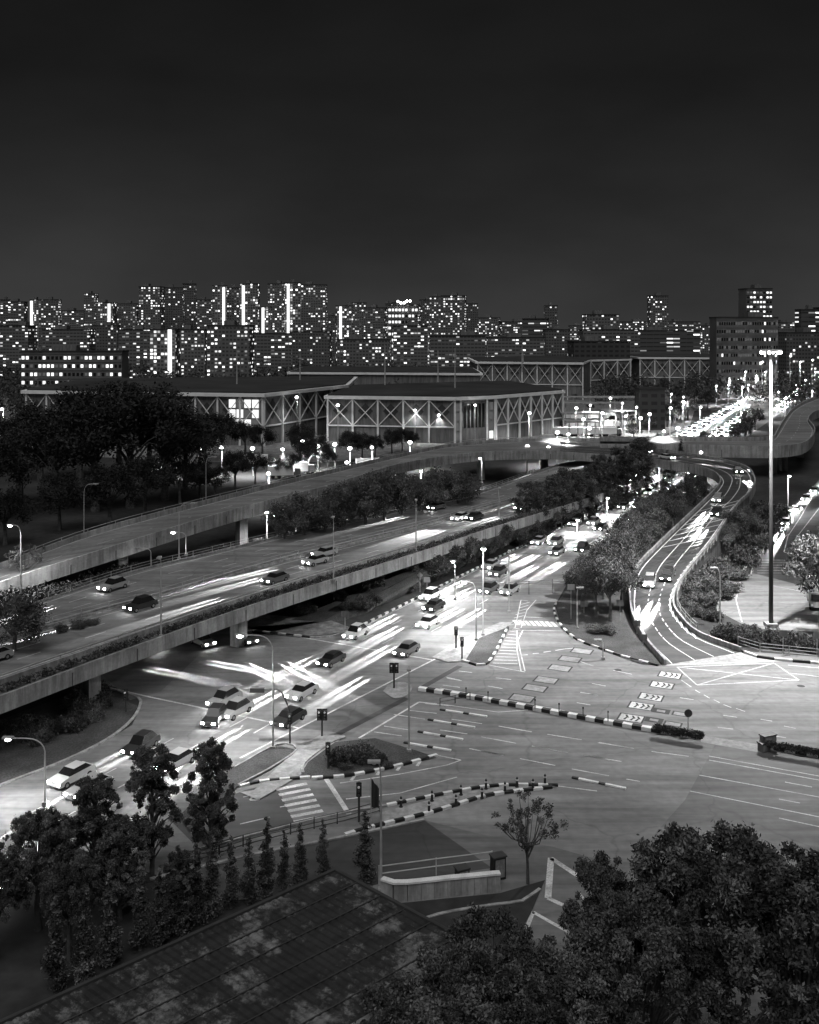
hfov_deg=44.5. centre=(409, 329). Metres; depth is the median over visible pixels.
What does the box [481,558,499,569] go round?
car
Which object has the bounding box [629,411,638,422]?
broad tree
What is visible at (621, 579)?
broad tree
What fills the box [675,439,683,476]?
cypress tree
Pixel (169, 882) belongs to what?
upright tree
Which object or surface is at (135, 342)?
apartment tower
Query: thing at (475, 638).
street lamp
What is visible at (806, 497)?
car
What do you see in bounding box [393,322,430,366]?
apartment tower
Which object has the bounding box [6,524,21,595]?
street lamp
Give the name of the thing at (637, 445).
upright tree
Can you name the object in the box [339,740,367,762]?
shrub
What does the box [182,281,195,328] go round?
apartment tower
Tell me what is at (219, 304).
apartment tower
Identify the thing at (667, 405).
broad tree
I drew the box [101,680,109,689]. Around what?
shrub
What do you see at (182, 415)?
broad tree
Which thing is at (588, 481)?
upright tree
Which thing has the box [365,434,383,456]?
broad tree
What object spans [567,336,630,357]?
hall
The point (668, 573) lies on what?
car
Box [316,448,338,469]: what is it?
broad tree
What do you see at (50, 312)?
apartment tower
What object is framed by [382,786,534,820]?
pavement
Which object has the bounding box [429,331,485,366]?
apartment tower
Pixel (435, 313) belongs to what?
apartment tower
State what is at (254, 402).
window
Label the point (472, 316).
apartment tower
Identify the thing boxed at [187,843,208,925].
cypress tree
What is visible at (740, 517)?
broad tree
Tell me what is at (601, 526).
car
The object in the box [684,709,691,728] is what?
road sign
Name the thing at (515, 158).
sky
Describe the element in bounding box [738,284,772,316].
apartment tower
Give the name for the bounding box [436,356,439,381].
lightning mast
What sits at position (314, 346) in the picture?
apartment tower
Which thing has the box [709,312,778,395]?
mall block
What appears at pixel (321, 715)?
traffic light
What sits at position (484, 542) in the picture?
shrub
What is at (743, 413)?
broad tree
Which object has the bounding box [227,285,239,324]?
apartment tower
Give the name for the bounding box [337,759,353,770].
shrub
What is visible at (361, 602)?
shrub
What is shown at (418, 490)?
broad tree
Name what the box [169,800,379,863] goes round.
guard rail
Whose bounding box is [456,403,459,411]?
window
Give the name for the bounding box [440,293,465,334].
apartment tower
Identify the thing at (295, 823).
kerb
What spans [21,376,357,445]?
warehouse
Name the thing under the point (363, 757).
shrub
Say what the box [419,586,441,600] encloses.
car
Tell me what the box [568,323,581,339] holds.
apartment tower
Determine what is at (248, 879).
cypress tree
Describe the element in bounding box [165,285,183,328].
apartment tower
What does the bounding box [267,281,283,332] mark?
apartment tower
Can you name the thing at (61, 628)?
shrub
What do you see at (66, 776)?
car
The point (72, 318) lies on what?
apartment tower
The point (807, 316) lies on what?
apartment tower
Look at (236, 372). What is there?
lightning mast
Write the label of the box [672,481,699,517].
broad tree
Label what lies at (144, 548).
street lamp
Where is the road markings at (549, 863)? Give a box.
[119,497,818,933]
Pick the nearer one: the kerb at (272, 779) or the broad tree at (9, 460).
the kerb at (272, 779)
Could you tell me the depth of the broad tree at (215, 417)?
318.04 m
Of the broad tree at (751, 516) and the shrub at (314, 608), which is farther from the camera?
the broad tree at (751, 516)
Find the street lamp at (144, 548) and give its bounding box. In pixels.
[133,547,151,565]
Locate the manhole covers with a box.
[252,669,804,686]
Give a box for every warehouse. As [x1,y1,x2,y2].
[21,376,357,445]
[287,366,482,384]
[324,380,564,442]
[467,355,631,399]
[630,354,708,389]
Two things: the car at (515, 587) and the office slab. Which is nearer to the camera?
the car at (515, 587)
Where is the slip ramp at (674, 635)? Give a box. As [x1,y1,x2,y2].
[560,442,755,664]
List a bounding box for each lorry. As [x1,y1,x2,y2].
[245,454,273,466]
[268,465,301,478]
[294,461,315,474]
[356,458,377,462]
[552,427,575,435]
[570,415,583,418]
[570,423,584,426]
[570,427,590,435]
[584,420,598,426]
[584,427,605,435]
[585,415,598,418]
[599,427,621,435]
[600,412,619,419]
[600,420,620,427]
[806,575,818,609]
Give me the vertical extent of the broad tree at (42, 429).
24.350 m
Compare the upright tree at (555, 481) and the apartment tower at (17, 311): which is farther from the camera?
the apartment tower at (17, 311)
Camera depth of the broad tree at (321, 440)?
303.85 m
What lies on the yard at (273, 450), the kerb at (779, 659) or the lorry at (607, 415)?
the lorry at (607, 415)
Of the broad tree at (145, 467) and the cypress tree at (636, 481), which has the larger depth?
the cypress tree at (636, 481)
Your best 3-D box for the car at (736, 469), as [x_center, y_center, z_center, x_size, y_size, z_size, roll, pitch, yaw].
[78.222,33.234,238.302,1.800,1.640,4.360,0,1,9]
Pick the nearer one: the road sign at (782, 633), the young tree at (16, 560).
the road sign at (782, 633)
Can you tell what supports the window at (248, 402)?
in the warehouse at (274, 404)
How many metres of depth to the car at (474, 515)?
188.95 m
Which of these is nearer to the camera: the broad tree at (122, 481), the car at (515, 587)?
the car at (515, 587)
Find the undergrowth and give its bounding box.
[0,532,289,608]
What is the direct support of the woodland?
on the ground at (22, 952)
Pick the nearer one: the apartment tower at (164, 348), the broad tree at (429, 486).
the broad tree at (429, 486)
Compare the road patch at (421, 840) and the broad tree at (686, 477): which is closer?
the road patch at (421, 840)
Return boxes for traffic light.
[123,689,127,711]
[249,687,291,742]
[317,709,326,735]
[326,742,329,768]
[356,782,361,821]
[389,663,398,687]
[454,626,457,647]
[460,637,463,658]
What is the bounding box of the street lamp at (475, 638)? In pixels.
[460,581,477,640]
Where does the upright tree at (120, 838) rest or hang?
on the ground at (22, 952)
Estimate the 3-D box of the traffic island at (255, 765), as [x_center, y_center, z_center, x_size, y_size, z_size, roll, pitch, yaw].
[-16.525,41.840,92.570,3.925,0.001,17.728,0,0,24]
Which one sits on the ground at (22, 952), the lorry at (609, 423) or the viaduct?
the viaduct
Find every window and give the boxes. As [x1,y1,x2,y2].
[229,399,234,407]
[237,400,242,407]
[237,409,242,417]
[244,400,250,407]
[244,409,250,417]
[252,400,258,407]
[252,410,258,417]
[252,420,258,425]
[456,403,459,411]
[456,413,459,420]
[456,423,459,430]
[456,432,459,440]
[464,404,465,427]
[467,404,469,427]
[471,404,473,427]
[475,403,476,427]
[478,403,480,426]
[482,403,484,426]
[489,402,492,409]
[489,412,492,419]
[489,421,492,428]
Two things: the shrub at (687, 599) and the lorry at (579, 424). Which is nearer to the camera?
the shrub at (687, 599)
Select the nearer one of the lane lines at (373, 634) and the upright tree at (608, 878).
the upright tree at (608, 878)
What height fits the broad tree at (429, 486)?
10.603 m
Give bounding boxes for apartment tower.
[0,297,10,324]
[0,322,36,376]
[8,299,27,324]
[29,297,38,349]
[38,297,61,349]
[42,325,95,349]
[62,308,83,328]
[84,291,98,328]
[90,322,119,349]
[95,300,116,324]
[117,301,138,328]
[118,325,149,377]
[138,284,164,328]
[149,325,179,377]
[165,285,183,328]
[180,325,206,376]
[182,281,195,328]
[196,297,211,328]
[206,321,254,376]
[212,282,226,324]
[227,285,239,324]
[240,280,259,332]
[254,329,291,376]
[261,304,271,332]
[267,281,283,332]
[284,279,300,332]
[289,328,332,369]
[301,282,326,330]
[327,313,335,363]
[335,303,352,360]
[336,335,390,366]
[352,300,366,338]
[365,305,386,338]
[385,301,391,338]
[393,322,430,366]
[404,302,420,324]
[420,297,428,324]
[429,294,440,334]
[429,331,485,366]
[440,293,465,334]
[466,301,477,334]
[478,315,499,356]
[486,333,544,356]
[499,319,521,336]
[522,315,548,336]
[542,326,570,355]
[544,302,557,328]
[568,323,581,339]
[578,325,640,353]
[582,311,619,328]
[619,319,646,329]
[640,327,699,353]
[647,293,668,329]
[668,319,699,329]
[700,323,708,353]
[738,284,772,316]
[778,320,794,331]
[778,328,818,384]
[794,305,818,331]
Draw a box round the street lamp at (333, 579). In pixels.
[331,516,334,581]
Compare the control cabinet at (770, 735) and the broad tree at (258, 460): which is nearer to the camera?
the control cabinet at (770, 735)
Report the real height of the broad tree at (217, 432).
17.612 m
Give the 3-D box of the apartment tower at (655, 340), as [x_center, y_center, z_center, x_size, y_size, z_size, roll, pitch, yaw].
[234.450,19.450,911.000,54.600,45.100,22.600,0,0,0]
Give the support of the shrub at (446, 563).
on the embankment
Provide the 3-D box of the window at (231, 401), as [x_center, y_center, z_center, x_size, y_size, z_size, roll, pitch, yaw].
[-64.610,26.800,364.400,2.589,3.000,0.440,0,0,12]
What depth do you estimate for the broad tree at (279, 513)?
171.19 m
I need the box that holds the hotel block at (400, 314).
[388,302,417,364]
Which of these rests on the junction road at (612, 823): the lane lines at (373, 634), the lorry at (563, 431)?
the lane lines at (373, 634)
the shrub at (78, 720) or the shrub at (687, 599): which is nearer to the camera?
the shrub at (78, 720)
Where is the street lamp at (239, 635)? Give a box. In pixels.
[235,633,274,748]
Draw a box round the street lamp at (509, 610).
[507,550,510,612]
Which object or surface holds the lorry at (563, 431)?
on the yard at (273, 450)
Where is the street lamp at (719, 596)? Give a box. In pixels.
[710,567,721,625]
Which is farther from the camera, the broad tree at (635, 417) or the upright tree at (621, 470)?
the broad tree at (635, 417)
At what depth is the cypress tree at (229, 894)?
72.49 m
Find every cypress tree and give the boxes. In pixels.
[40,895,68,992]
[68,884,97,986]
[95,869,123,967]
[127,859,154,951]
[146,865,171,947]
[166,845,192,937]
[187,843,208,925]
[202,835,222,918]
[221,835,241,908]
[239,835,260,905]
[256,817,276,898]
[274,830,293,889]
[292,822,309,884]
[315,818,331,874]
[352,810,376,884]
[513,487,530,546]
[522,488,535,544]
[535,501,545,535]
[543,478,555,535]
[571,478,583,518]
[586,486,595,518]
[591,456,602,512]
[597,466,612,513]
[606,453,621,509]
[619,446,634,499]
[629,453,639,498]
[650,467,657,487]
[655,453,664,485]
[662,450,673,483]
[670,470,678,478]
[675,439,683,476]
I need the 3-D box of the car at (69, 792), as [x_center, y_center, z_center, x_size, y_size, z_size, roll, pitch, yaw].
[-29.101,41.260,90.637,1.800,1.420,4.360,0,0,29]
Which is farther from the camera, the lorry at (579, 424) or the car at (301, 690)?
the lorry at (579, 424)
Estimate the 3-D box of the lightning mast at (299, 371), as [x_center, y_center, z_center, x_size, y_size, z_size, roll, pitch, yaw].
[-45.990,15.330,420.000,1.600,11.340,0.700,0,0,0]
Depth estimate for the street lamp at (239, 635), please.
99.94 m
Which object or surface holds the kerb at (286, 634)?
on the junction road at (612, 823)
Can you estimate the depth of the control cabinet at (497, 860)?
76.33 m
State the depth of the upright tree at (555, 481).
208.33 m
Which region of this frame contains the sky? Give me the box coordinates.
[0,0,818,332]
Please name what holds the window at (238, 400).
in the warehouse at (274, 404)
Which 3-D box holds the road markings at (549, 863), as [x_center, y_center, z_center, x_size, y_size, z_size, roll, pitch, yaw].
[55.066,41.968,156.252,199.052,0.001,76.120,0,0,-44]
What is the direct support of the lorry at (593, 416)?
on the yard at (273, 450)
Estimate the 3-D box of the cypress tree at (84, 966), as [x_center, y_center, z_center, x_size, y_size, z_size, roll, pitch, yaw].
[-20.932,38.792,64.013,1.867,6.415,2.086,0,0,-12]
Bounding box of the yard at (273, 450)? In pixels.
[0,390,697,461]
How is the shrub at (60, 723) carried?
on the lawn at (18, 759)
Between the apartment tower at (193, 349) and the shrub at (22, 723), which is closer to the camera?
the shrub at (22, 723)
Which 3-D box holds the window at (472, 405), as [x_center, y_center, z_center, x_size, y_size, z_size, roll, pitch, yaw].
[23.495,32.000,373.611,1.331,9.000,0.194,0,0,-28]
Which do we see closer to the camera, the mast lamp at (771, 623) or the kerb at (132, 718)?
the kerb at (132, 718)
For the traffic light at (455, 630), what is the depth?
131.56 m
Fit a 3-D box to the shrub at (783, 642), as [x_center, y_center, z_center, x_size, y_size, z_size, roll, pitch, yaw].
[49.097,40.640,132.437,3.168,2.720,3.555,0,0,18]
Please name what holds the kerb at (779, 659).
on the junction road at (612, 823)
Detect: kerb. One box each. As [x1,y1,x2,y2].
[0,687,141,786]
[150,818,424,880]
[199,804,386,850]
[235,742,297,784]
[239,775,309,786]
[250,629,309,637]
[300,736,345,773]
[310,630,347,637]
[312,753,437,779]
[344,785,552,834]
[364,509,598,624]
[386,783,557,806]
[403,741,450,751]
[417,730,462,740]
[418,686,699,738]
[427,718,474,727]
[427,887,540,917]
[440,708,486,716]
[461,626,508,665]
[553,602,658,665]
[572,776,625,789]
[741,649,818,663]
[770,748,818,757]
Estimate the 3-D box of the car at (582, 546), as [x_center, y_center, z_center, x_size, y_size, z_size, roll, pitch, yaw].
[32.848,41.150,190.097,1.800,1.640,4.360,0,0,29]
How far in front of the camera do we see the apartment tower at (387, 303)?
1300.28 m
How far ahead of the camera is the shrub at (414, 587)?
158.58 m
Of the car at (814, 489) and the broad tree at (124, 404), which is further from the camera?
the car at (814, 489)
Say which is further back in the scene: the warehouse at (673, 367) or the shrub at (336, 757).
the warehouse at (673, 367)
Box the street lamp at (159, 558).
[156,556,162,635]
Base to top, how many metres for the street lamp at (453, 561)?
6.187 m
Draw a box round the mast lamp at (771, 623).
[760,347,781,628]
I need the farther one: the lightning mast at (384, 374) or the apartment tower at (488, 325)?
the apartment tower at (488, 325)
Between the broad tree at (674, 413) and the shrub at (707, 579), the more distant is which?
the broad tree at (674, 413)
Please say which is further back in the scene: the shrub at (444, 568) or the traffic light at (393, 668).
the shrub at (444, 568)
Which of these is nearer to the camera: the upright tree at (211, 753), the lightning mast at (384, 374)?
the upright tree at (211, 753)
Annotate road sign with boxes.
[341,611,348,616]
[424,577,429,581]
[567,584,574,589]
[581,601,587,606]
[616,600,623,605]
[633,620,640,625]
[639,634,646,640]
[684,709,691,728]
[779,630,786,636]
[813,632,818,638]
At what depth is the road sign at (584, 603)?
147.74 m
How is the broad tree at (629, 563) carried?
on the lawn at (625, 641)
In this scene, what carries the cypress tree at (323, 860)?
on the road patch at (421, 840)
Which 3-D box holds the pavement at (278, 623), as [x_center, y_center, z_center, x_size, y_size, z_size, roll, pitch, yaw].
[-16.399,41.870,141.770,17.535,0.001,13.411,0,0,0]
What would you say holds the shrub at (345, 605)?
on the embankment
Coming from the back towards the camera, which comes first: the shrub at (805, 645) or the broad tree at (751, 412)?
the broad tree at (751, 412)
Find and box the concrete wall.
[380,870,500,901]
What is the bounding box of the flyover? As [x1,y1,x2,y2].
[0,438,633,594]
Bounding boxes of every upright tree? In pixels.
[68,772,122,900]
[93,814,151,920]
[124,743,185,875]
[162,849,198,921]
[180,737,238,861]
[510,481,540,504]
[521,491,551,537]
[531,481,549,496]
[536,474,572,530]
[550,484,575,527]
[553,466,586,521]
[557,850,627,982]
[570,469,602,521]
[581,463,598,482]
[589,452,612,480]
[605,459,619,475]
[608,465,633,501]
[610,446,623,466]
[616,453,642,502]
[619,437,657,494]
[629,437,656,469]
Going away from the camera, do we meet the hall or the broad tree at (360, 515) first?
the broad tree at (360, 515)
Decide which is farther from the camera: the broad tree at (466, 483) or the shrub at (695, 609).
the broad tree at (466, 483)
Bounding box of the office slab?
[20,345,128,389]
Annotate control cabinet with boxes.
[453,863,470,873]
[489,850,506,879]
[756,740,769,752]
[759,731,776,744]
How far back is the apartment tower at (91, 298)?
1300.04 m
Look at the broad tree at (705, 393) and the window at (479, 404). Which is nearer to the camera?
the window at (479, 404)
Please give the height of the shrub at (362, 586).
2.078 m
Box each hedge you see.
[652,723,705,738]
[764,740,818,756]
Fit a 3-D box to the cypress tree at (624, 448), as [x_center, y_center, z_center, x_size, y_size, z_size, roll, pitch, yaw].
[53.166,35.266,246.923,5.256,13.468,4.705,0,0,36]
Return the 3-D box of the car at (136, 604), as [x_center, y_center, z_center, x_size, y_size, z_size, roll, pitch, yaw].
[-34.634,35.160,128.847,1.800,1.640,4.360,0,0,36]
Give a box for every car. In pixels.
[0,646,13,659]
[47,760,95,788]
[63,771,112,799]
[97,575,128,591]
[120,729,160,755]
[123,594,157,612]
[153,747,194,773]
[190,634,216,648]
[200,702,226,726]
[205,685,241,706]
[223,696,253,720]
[244,628,258,645]
[260,570,289,584]
[270,705,306,728]
[285,680,318,701]
[301,553,328,566]
[311,546,337,555]
[316,650,345,667]
[342,622,368,639]
[393,640,419,657]
[415,614,439,629]
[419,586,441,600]
[422,598,444,611]
[427,501,446,510]
[450,511,468,521]
[465,511,483,520]
[478,580,498,594]
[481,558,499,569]
[488,564,507,576]
[499,581,519,595]
[531,535,546,544]
[548,535,563,544]
[549,545,564,555]
[567,518,581,526]
[574,541,589,552]
[586,516,600,525]
[593,522,607,530]
[617,501,629,509]
[643,572,656,587]
[644,487,654,494]
[658,453,675,459]
[660,565,675,580]
[709,506,722,515]
[712,492,723,502]
[732,465,742,473]
[781,517,790,525]
[790,505,799,512]
[801,494,810,500]
[809,486,818,492]
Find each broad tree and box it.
[0,414,19,435]
[0,426,50,498]
[0,431,40,490]
[0,485,37,544]
[0,592,54,651]
[0,805,79,931]
[0,851,31,923]
[2,398,63,479]
[6,406,92,510]
[30,469,84,529]
[38,391,156,512]
[38,852,100,961]
[39,384,110,477]
[69,380,190,508]
[71,458,148,524]
[83,376,153,466]
[116,452,179,514]
[126,389,216,500]
[138,382,194,455]
[146,425,218,489]
[163,459,203,504]
[177,417,228,458]
[184,459,214,499]
[191,411,231,461]
[199,464,231,496]
[212,411,241,457]
[219,449,251,489]
[230,419,263,452]
[245,449,273,483]
[246,424,278,453]
[261,499,310,538]
[268,457,285,477]
[282,452,303,477]
[284,491,335,534]
[285,422,316,452]
[294,438,322,473]
[302,491,349,531]
[306,433,330,467]
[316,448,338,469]
[319,480,373,527]
[336,429,364,461]
[337,476,389,523]
[348,507,364,518]
[352,432,372,457]
[353,948,523,1023]
[357,468,415,519]
[360,1000,425,1023]
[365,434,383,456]
[381,472,426,514]
[382,427,401,453]
[394,428,411,450]
[401,430,420,450]
[406,473,442,510]
[412,901,558,1023]
[422,466,463,501]
[439,469,478,505]
[452,471,483,500]
[464,944,611,1023]
[505,944,649,1023]
[562,558,597,608]
[562,886,731,1023]
[564,572,581,598]
[574,552,598,564]
[577,555,618,617]
[586,554,639,621]
[587,541,620,598]
[591,525,642,591]
[598,550,643,610]
[608,516,655,572]
[611,510,641,554]
[622,411,636,423]
[622,818,818,1023]
[623,506,663,559]
[626,422,643,436]
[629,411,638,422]
[630,492,655,539]
[636,499,670,549]
[644,415,656,431]
[649,491,684,537]
[653,377,671,387]
[655,432,665,436]
[655,479,677,514]
[660,485,687,528]
[665,403,672,410]
[665,410,679,426]
[665,413,674,426]
[668,399,685,420]
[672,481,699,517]
[680,398,698,419]
[680,472,699,486]
[684,475,710,504]
[685,386,701,402]
[688,833,818,1023]
[697,432,708,436]
[698,388,719,410]
[717,507,750,549]
[717,523,740,555]
[727,430,741,436]
[729,423,739,430]
[737,416,756,435]
[737,423,751,436]
[738,410,756,419]
[738,506,759,531]
[746,407,765,429]
[780,530,818,594]
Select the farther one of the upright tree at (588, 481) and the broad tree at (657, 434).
the broad tree at (657, 434)
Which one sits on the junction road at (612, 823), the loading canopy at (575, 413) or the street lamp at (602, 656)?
the street lamp at (602, 656)
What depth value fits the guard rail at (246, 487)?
206.31 m
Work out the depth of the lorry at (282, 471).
282.35 m
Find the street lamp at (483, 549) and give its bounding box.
[481,547,485,635]
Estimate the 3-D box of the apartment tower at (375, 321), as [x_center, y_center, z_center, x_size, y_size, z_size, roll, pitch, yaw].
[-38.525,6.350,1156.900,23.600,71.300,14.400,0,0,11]
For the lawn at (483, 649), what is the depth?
131.78 m
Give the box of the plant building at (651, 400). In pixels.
[634,387,665,429]
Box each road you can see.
[0,461,603,636]
[0,473,818,902]
[667,385,816,436]
[716,481,818,631]
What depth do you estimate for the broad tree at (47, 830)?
69.54 m
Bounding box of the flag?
[370,778,378,828]
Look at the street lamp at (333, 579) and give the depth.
142.77 m
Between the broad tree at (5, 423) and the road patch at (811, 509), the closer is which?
the road patch at (811, 509)
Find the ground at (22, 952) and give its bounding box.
[0,364,818,1018]
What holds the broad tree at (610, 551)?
on the lawn at (625, 641)
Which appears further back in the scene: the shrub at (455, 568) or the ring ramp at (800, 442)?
the ring ramp at (800, 442)
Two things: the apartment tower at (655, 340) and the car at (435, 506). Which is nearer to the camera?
the car at (435, 506)
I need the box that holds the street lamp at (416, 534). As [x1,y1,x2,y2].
[415,499,416,552]
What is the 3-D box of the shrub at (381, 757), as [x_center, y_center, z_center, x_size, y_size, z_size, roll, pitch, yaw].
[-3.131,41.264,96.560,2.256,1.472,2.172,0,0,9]
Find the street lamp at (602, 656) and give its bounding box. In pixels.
[594,639,604,659]
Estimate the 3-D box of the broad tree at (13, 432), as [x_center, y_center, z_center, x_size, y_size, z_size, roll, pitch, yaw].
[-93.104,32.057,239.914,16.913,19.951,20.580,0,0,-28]
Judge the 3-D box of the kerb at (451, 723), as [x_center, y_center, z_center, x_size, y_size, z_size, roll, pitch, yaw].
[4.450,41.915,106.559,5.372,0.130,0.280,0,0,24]
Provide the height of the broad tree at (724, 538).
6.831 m
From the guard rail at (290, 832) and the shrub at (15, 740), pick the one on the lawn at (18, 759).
the shrub at (15, 740)
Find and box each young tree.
[4,542,45,571]
[491,790,571,884]
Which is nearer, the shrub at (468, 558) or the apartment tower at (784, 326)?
the shrub at (468, 558)
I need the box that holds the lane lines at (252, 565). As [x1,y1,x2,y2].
[0,399,817,676]
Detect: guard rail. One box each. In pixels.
[0,483,612,675]
[2,472,604,633]
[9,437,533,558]
[48,469,534,597]
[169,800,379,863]
[378,851,492,883]
[440,692,469,702]
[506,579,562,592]
[677,535,716,628]
[738,636,818,657]
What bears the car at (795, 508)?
on the road patch at (811, 509)
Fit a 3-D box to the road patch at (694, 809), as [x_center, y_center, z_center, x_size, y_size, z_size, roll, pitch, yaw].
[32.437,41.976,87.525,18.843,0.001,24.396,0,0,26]
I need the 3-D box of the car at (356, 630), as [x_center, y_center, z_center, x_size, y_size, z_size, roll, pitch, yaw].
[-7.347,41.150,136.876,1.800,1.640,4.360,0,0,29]
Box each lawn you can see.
[0,695,137,782]
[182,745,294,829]
[303,738,433,778]
[403,880,544,947]
[466,628,505,663]
[556,485,714,664]
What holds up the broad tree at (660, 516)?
on the lawn at (625, 641)
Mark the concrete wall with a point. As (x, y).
(435, 887)
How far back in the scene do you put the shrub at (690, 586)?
157.57 m
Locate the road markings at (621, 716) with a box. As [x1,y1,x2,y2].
[508,647,685,727]
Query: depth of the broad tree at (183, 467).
239.19 m
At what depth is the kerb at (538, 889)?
72.81 m
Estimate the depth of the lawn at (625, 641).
144.56 m
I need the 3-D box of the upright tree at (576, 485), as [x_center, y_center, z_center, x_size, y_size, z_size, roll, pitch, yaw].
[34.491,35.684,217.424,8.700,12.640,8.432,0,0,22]
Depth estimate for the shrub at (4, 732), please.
101.96 m
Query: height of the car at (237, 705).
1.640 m
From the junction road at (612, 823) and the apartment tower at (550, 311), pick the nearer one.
the junction road at (612, 823)
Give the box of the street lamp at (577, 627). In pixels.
[575,587,583,628]
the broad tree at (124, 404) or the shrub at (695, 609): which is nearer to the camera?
the shrub at (695, 609)
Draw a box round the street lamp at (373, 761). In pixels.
[368,759,381,891]
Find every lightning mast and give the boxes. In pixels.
[235,356,238,383]
[298,358,301,379]
[384,364,385,384]
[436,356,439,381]
[454,366,455,387]
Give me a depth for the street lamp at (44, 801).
88.17 m
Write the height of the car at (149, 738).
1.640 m
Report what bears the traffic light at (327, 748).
on the lawn at (316, 765)
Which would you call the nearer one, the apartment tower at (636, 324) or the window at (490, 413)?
the window at (490, 413)
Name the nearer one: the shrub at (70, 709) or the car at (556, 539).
the shrub at (70, 709)
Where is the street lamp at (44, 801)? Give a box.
[2,736,47,806]
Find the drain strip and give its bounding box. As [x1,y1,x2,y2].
[336,665,461,734]
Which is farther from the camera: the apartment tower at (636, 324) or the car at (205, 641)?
the apartment tower at (636, 324)
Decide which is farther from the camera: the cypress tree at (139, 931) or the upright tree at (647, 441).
the upright tree at (647, 441)
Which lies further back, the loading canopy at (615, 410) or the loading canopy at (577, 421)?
the loading canopy at (615, 410)
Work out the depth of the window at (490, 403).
377.40 m
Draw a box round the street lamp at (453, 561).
[450,560,455,599]
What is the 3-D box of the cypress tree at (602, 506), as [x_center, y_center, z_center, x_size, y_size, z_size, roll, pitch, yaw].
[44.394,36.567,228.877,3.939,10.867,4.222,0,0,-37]
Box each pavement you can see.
[241,735,343,799]
[247,614,348,636]
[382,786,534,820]
[383,682,411,697]
[433,622,511,661]
[659,653,775,665]
[701,736,760,752]
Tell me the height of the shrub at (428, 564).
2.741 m
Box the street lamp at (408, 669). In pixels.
[407,666,410,751]
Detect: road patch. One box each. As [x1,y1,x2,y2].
[102,641,206,699]
[152,821,489,899]
[173,787,295,849]
[301,659,456,731]
[425,820,817,1023]
[644,745,818,849]
[753,493,818,585]
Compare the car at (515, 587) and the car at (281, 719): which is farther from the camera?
the car at (515, 587)
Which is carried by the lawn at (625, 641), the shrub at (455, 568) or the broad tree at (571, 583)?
the broad tree at (571, 583)
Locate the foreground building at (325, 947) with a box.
[0,868,458,1023]
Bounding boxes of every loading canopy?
[560,411,601,426]
[563,419,597,437]
[564,396,634,412]
[564,402,621,425]
[598,409,636,426]
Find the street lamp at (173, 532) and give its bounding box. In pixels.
[170,531,187,555]
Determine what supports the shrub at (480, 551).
on the embankment
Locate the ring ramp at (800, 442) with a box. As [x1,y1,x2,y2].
[600,397,818,472]
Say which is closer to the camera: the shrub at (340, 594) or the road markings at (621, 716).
the road markings at (621, 716)
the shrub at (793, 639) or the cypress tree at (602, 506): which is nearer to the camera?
the shrub at (793, 639)
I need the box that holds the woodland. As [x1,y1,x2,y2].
[0,357,818,416]
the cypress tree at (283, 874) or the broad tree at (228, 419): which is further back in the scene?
the broad tree at (228, 419)
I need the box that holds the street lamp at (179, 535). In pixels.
[177,502,196,558]
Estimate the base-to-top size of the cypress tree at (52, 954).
6.072 m
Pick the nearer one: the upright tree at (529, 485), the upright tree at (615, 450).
the upright tree at (529, 485)
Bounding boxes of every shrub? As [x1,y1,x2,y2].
[0,725,16,735]
[0,733,14,745]
[8,724,31,743]
[11,711,35,723]
[15,717,41,731]
[15,722,54,748]
[20,715,55,731]
[41,713,75,735]
[53,622,69,633]
[58,711,90,734]
[64,686,93,703]
[64,698,92,715]
[69,618,86,630]
[71,701,105,722]
[84,617,100,625]
[93,696,114,708]
[95,684,113,698]
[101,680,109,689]
[292,603,310,615]
[301,601,319,613]
[323,746,349,767]
[333,589,349,599]
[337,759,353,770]
[339,600,354,610]
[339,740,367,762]
[350,581,371,591]
[352,594,375,611]
[355,738,378,764]
[364,576,386,586]
[366,593,382,604]
[366,749,388,767]
[382,760,393,768]
[405,563,419,571]
[409,584,418,591]
[421,554,449,570]
[422,555,448,570]
[425,558,449,576]
[447,542,467,558]
[447,564,458,572]
[459,548,475,563]
[463,544,473,555]
[465,535,479,549]
[476,548,486,555]
[478,538,489,547]
[485,538,502,551]
[497,534,510,545]
[498,523,516,539]
[512,529,520,537]
[531,521,541,529]
[551,511,561,520]
[558,506,568,519]
[583,622,619,634]
[678,593,703,607]
[681,575,706,595]
[686,570,717,585]
[686,604,703,616]
[690,588,718,607]
[697,561,733,580]
[700,606,725,621]
[703,580,735,600]
[706,553,742,569]
[710,623,726,638]
[715,622,740,641]
[722,544,764,568]
[722,579,742,591]
[723,564,752,580]
[725,625,748,644]
[736,528,776,551]
[743,630,764,647]
[746,517,787,534]
[747,623,762,632]
[749,500,777,521]
[753,631,769,647]
[762,626,782,647]
[766,501,791,520]
[770,627,788,649]
[784,630,805,650]
[800,636,818,653]
[805,637,818,653]
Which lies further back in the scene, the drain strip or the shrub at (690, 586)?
the shrub at (690, 586)
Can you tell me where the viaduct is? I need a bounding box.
[0,470,664,713]
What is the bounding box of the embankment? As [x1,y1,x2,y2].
[293,503,596,621]
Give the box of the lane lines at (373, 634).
[24,477,675,815]
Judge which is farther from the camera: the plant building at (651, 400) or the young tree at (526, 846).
the plant building at (651, 400)
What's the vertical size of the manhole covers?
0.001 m

